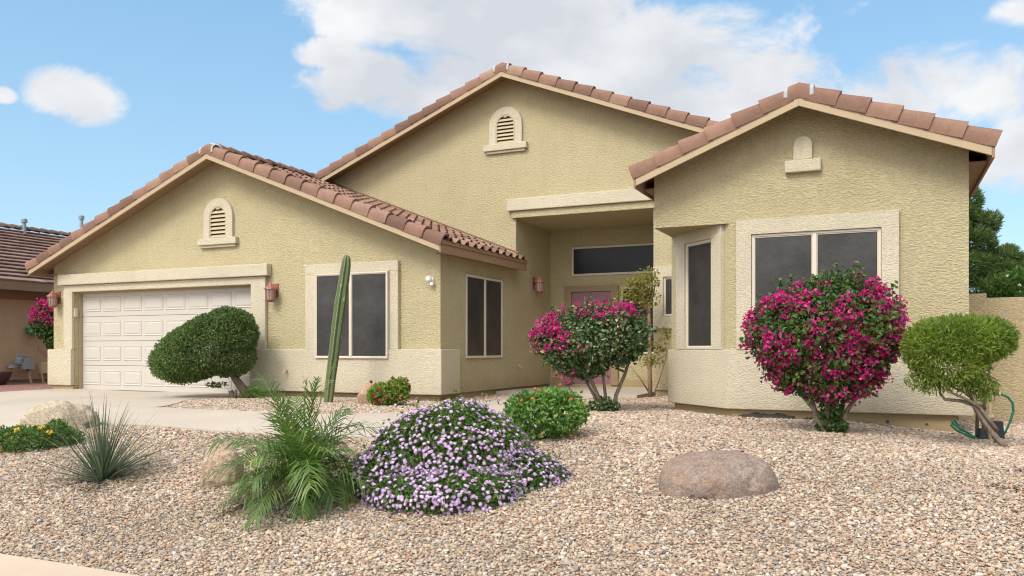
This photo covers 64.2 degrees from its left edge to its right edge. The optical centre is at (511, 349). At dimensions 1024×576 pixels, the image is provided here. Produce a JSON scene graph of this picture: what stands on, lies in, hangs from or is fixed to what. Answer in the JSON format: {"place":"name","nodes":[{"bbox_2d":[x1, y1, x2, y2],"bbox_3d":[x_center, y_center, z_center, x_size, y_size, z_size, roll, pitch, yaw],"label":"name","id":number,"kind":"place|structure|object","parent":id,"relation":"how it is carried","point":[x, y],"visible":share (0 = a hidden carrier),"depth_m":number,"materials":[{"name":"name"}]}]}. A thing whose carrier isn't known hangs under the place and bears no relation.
{"place":"outdoors","nodes":[
{"label":"outdoors","id":0,"kind":"place"},
{"bbox_2d":[0,554,138,575],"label":"sidewalk","id":1,"kind":"structure","parent":0,"point":[11,565],"depth_m":5.37,"materials":[{"name":"concrete"}]},
{"bbox_2d":[0,402,151,434],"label":"driveway","id":2,"kind":"structure","parent":0,"point":[12,413],"depth_m":12.11,"materials":[{"name":"concrete"}]},
{"bbox_2d":[0,389,163,401],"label":"driveway","id":3,"kind":"structure","parent":0,"point":[32,395],"depth_m":15.66,"materials":[{"name":"concrete"}]},
{"bbox_2d":[20,392,240,406],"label":"driveway","id":4,"kind":"structure","parent":0,"point":[165,399],"depth_m":14.22,"materials":[{"name":"concrete"}]},
{"bbox_2d":[0,384,1023,575],"bbox_3d":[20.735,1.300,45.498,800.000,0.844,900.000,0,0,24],"label":"ground","id":5,"kind":"structure","parent":0,"point":[693,544],"depth_m":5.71,"materials":[{"name":"beige gravel"}]},
{"bbox_2d":[0,382,52,391],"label":"gravel strip","id":6,"kind":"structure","parent":5,"relation":"on","point":[21,387],"depth_m":19.12,"materials":[{"name":"gravel"}]},
{"bbox_2d":[0,372,11,384],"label":"planter bowl","id":7,"kind":"object","parent":6,"relation":"on","point":[5,377],"visible":0.93,"depth_m":20.04,"materials":[{"name":"ceramic"}]},
{"bbox_2d":[26,369,32,382],"bbox_3d":[-12.666,0.665,21.399,0.262,0.478,0.068,0,0,24],"label":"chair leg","id":8,"kind":"object","parent":6,"relation":"on","point":[29,376],"visible":0.81,"depth_m":21.37,"materials":[{"name":"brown wood"}]},
{"bbox_2d":[31,334,44,382],"bbox_3d":[-12.526,0.210,21.552,0.430,1.375,0.059,0,0,14],"label":"wooden pole","id":9,"kind":"object","parent":6,"relation":"on","point":[37,355],"visible":0.83,"depth_m":21.53,"materials":[{"name":"brown wood"}]},
{"bbox_2d":[27,297,53,348],"bbox_3d":[-11.076,-0.209,19.782,1.224,2.216,1.054,0,0,25],"label":"bougainvillea","id":10,"kind":"object","parent":6,"relation":"on","point":[41,313],"visible":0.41,"depth_m":19.50,"materials":[{"name":"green plant"}]},
{"bbox_2d":[0,418,84,452],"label":"groundcover bush","id":11,"kind":"object","parent":5,"relation":"on","point":[44,434],"visible":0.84,"depth_m":9.37,"materials":[{"name":"green plant"}]},
{"bbox_2d":[0,215,84,383],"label":"neighbour house","id":12,"kind":"structure","parent":5,"relation":"on","point":[21,290],"depth_m":21.51,"materials":[{"name":"brown paint"}]},
{"bbox_2d":[25,327,32,333],"bbox_3d":[-12.639,-0.495,21.508,0.340,0.170,0.340,0,0,24],"label":"hose holder","id":13,"kind":"object","parent":12,"relation":"attached to","point":[27,330],"visible":0.44,"depth_m":21.36,"materials":[{"name":"green plastic"}]},
{"bbox_2d":[16,399,99,436],"bbox_3d":[-5.871,0.964,10.533,0.968,0.658,0.723,0,0,-32],"label":"boulder","id":14,"kind":"object","parent":5,"relation":"on","point":[53,409],"visible":0.51,"depth_m":10.28,"materials":[{"name":"stone"}]},
{"bbox_2d":[12,391,188,492],"bbox_3d":[-3.964,0.819,7.857,1.701,0.864,1.699,0,0,0],"label":"grass clump","id":15,"kind":"object","parent":5,"relation":"on","point":[102,459],"visible":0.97,"depth_m":7.81,"materials":[{"name":"green plant"}]},
{"bbox_2d":[146,305,264,397],"bbox_3d":[-5.512,0.091,14.738,2.110,1.794,1.505,0,0,0],"label":"topiary shrub","id":16,"kind":"object","parent":5,"relation":"on","point":[230,340],"visible":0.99,"depth_m":14.36,"materials":[{"name":"green plant"}]},
{"bbox_2d":[200,443,243,488],"bbox_3d":[-2.675,1.127,7.528,0.385,0.542,0.360,0,0,-17],"label":"boulder","id":17,"kind":"object","parent":5,"relation":"on","point":[215,461],"visible":0.52,"depth_m":7.39,"materials":[{"name":"beige stone"}]},
{"bbox_2d":[99,407,398,438],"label":"walkway","id":18,"kind":"structure","parent":5,"relation":"on","point":[203,420],"depth_m":10.49,"materials":[{"name":"concrete"}]},
{"bbox_2d":[198,363,386,532],"bbox_3d":[-1.755,0.785,6.882,1.527,1.372,1.614,0,0,36],"label":"pygmy palm","id":19,"kind":"object","parent":5,"relation":"on","point":[303,457],"visible":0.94,"depth_m":6.61,"materials":[{"name":"green plant"}]},
{"bbox_2d":[323,255,350,402],"bbox_3d":[-2.905,-0.327,13.546,0.448,2.494,0.196,0,0,0],"label":"cactus","id":20,"kind":"object","parent":5,"relation":"on","point":[338,315],"visible":0.94,"depth_m":13.49,"materials":[{"name":"green plant"}]},
{"bbox_2d":[357,382,377,403],"bbox_3d":[-2.266,0.800,13.110,0.445,0.541,0.323,0,0,-11],"label":"boulder","id":21,"kind":"object","parent":5,"relation":"on","point":[361,396],"visible":0.24,"depth_m":12.99,"materials":[{"name":"beige stone"}]},
{"bbox_2d":[365,376,410,405],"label":"flowering bush","id":22,"kind":"object","parent":5,"relation":"on","point":[376,393],"visible":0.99,"depth_m":12.52,"materials":[{"name":"green plant"}]},
{"bbox_2d":[336,389,574,516],"bbox_3d":[-0.532,0.864,7.027,1.829,1.053,1.770,0,0,43],"label":"lantana mound","id":23,"kind":"object","parent":5,"relation":"on","point":[405,462],"visible":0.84,"depth_m":6.70,"materials":[{"name":"purple plant"}]},
{"bbox_2d":[341,397,592,416],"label":"walkway","id":24,"kind":"structure","parent":5,"relation":"on","point":[497,407],"depth_m":11.71,"materials":[{"name":"concrete"}]},
{"bbox_2d":[25,62,1002,431],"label":"house","id":25,"kind":"structure","parent":5,"relation":"on","point":[477,228],"depth_m":15.09,"materials":[{"name":"beige paint"}]},
{"bbox_2d":[79,285,250,393],"bbox_3d":[-7.123,-0.177,16.744,4.946,2.125,0.115,0,0,24],"label":"garage door","id":26,"kind":"structure","parent":25,"relation":"in","point":[120,338],"depth_m":17.08,"materials":[{"name":"beige metal"}]},
{"bbox_2d":[315,271,387,358],"bbox_3d":[-2.868,-0.607,14.494,1.560,1.525,0.035,0,0,24],"label":"window","id":27,"kind":"structure","parent":25,"relation":"in","point":[365,326],"depth_m":14.44,"materials":[{"name":"grey glass"}]},
{"bbox_2d":[465,274,502,357],"bbox_3d":[-0.509,-0.603,15.376,0.035,1.515,1.520,0,0,24],"label":"window","id":28,"kind":"structure","parent":25,"relation":"in","point":[483,295],"depth_m":15.33,"materials":[{"name":"black glass"}]},
{"bbox_2d":[572,291,610,383],"bbox_3d":[1.752,-0.259,18.018,0.911,2.038,0.049,0,0,24],"label":"front door","id":29,"kind":"structure","parent":25,"relation":"in","point":[600,295],"depth_m":17.98,"materials":[{"name":"paint"}]},
{"bbox_2d":[572,243,653,275],"bbox_3d":[2.332,-1.960,17.764,2.190,0.640,0.031,0,0,24],"label":"window","id":30,"kind":"structure","parent":25,"relation":"in","point":[626,258],"depth_m":17.83,"materials":[{"name":"black glass"}]},
{"bbox_2d":[621,286,653,353],"bbox_3d":[2.850,-0.635,17.528,1.050,1.450,0.031,0,0,24],"label":"window","id":31,"kind":"structure","parent":25,"relation":"in","point":[636,305],"depth_m":17.54,"materials":[{"name":"beige metal"}]},
{"bbox_2d":[653,266,671,328],"bbox_3d":[3.179,-0.985,15.276,1.085,1.170,0.058,0,0,24],"label":"window","id":32,"kind":"structure","parent":25,"relation":"in","point":[662,313],"depth_m":15.41,"materials":[{"name":"beige paint"}]},
{"bbox_2d":[676,225,723,348],"bbox_3d":[2.575,-0.823,11.244,0.053,1.641,1.100,0,0,-21],"label":"window","id":33,"kind":"structure","parent":25,"relation":"in","point":[699,253],"depth_m":11.23,"materials":[{"name":"beige metal"}]},
{"bbox_2d":[736,210,898,348],"bbox_3d":[3.772,-0.836,10.170,1.900,1.668,0.058,0,0,24],"label":"window","id":34,"kind":"structure","parent":25,"relation":"in","point":[766,248],"depth_m":10.21,"materials":[{"name":"beige paint"}]},
{"bbox_2d":[502,383,590,440],"bbox_3d":[0.370,0.679,8.666,0.925,0.644,0.839,0,0,-43],"label":"lantana bush","id":35,"kind":"object","parent":5,"relation":"on","point":[556,403],"visible":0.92,"depth_m":8.51,"materials":[{"name":"green plant"}]},
{"bbox_2d":[70,400,1023,548],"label":"dry leaves","id":36,"kind":"object","parent":5,"relation":"on","point":[642,514],"visible":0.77,"depth_m":6.95,"materials":[{"name":"brown plant"}]},
{"bbox_2d":[496,386,654,397],"bbox_3d":[1.560,0.875,16.494,2.800,0.144,2.888,0,0,24],"label":"porch","id":37,"kind":"object","parent":5,"relation":"on","point":[633,392],"visible":0.43,"depth_m":15.99,"materials":[{"name":"concrete"}]},
{"bbox_2d":[528,296,657,411],"bbox_3d":[1.149,0.083,11.595,1.802,1.696,1.568,0,0,-27],"label":"bougainvillea","id":38,"kind":"object","parent":5,"relation":"on","point":[573,353],"visible":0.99,"depth_m":11.30,"materials":[{"name":"pink plant"}]},
{"bbox_2d":[613,265,670,396],"bbox_3d":[2.377,-0.307,14.888,1.087,2.455,0.508,0,0,0],"label":"sapling","id":39,"kind":"object","parent":5,"relation":"on","point":[644,300],"visible":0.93,"depth_m":14.89,"materials":[{"name":"green plant"}]},
{"bbox_2d":[658,450,779,499],"bbox_3d":[1.648,1.105,6.564,0.958,0.579,0.711,0,0,0],"label":"boulder","id":40,"kind":"object","parent":5,"relation":"on","point":[722,474],"visible":0.65,"depth_m":6.32,"materials":[{"name":"brown stone"}]},
{"bbox_2d":[738,261,910,432],"bbox_3d":[3.356,0.007,8.756,1.867,1.926,1.548,0,0,0],"label":"bougainvillea","id":41,"kind":"object","parent":5,"relation":"on","point":[851,362],"visible":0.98,"depth_m":8.40,"materials":[{"name":"pink plant"}]},
{"bbox_2d":[897,311,1021,447],"bbox_3d":[4.377,0.323,8.008,1.134,1.408,0.898,0,0,0],"label":"leaning shrub","id":42,"kind":"object","parent":5,"relation":"on","point":[920,351],"visible":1,"depth_m":7.85,"materials":[{"name":"green plant"}]},
{"bbox_2d":[976,428,988,438],"bbox_3d":[5.086,0.932,8.829,0.108,0.160,0.108,0,0,0],"label":"plastic box","id":43,"kind":"object","parent":5,"relation":"on","point":[981,433],"visible":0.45,"depth_m":8.79,"materials":[{"name":"grey plastic"}]},
{"bbox_2d":[974,392,1000,437],"bbox_3d":[5.146,0.728,8.892,0.344,0.542,0.072,0,0,0],"label":"water pipe","id":44,"kind":"object","parent":5,"relation":"on","point":[984,407],"visible":0.19,"depth_m":8.88,"materials":[{"name":"beige paint"}]},
{"bbox_2d":[950,393,1014,438],"bbox_3d":[5.133,0.735,8.897,0.687,0.526,0.136,0,0,0],"label":"garden hose","id":45,"kind":"object","parent":44,"relation":"attached to","point":[956,424],"visible":0.95,"depth_m":8.88,"materials":[{"name":"green rubber"}]},
{"bbox_2d":[959,293,1023,421],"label":"block wall","id":46,"kind":"structure","parent":5,"relation":"on","point":[1008,373],"depth_m":11.10,"materials":[{"name":"paint"}]},
{"bbox_2d":[969,187,1023,294],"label":"pine tree","id":47,"kind":"object","parent":5,"relation":"on","point":[986,261],"visible":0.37,"depth_m":24.58,"materials":[{"name":"green plant"}]},
{"bbox_2d":[992,421,1004,438],"bbox_3d":[5.284,0.895,8.892,0.119,0.235,0.119,0,0,0],"label":"plastic box","id":48,"kind":"object","parent":5,"relation":"on","point":[1000,426],"visible":0.4,"depth_m":8.84,"materials":[{"name":"black plastic"}]},
{"bbox_2d":[980,265,1023,297],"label":"oleander bush","id":49,"kind":"object","parent":5,"relation":"on","point":[1007,283],"visible":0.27,"depth_m":12.38,"materials":[{"name":"green plant"}]},
{"bbox_2d":[0,0,1023,290],"label":"sky","id":50,"kind":"structure","parent":0,"point":[99,99],"materials":[{"name":"blue"}]}
]}

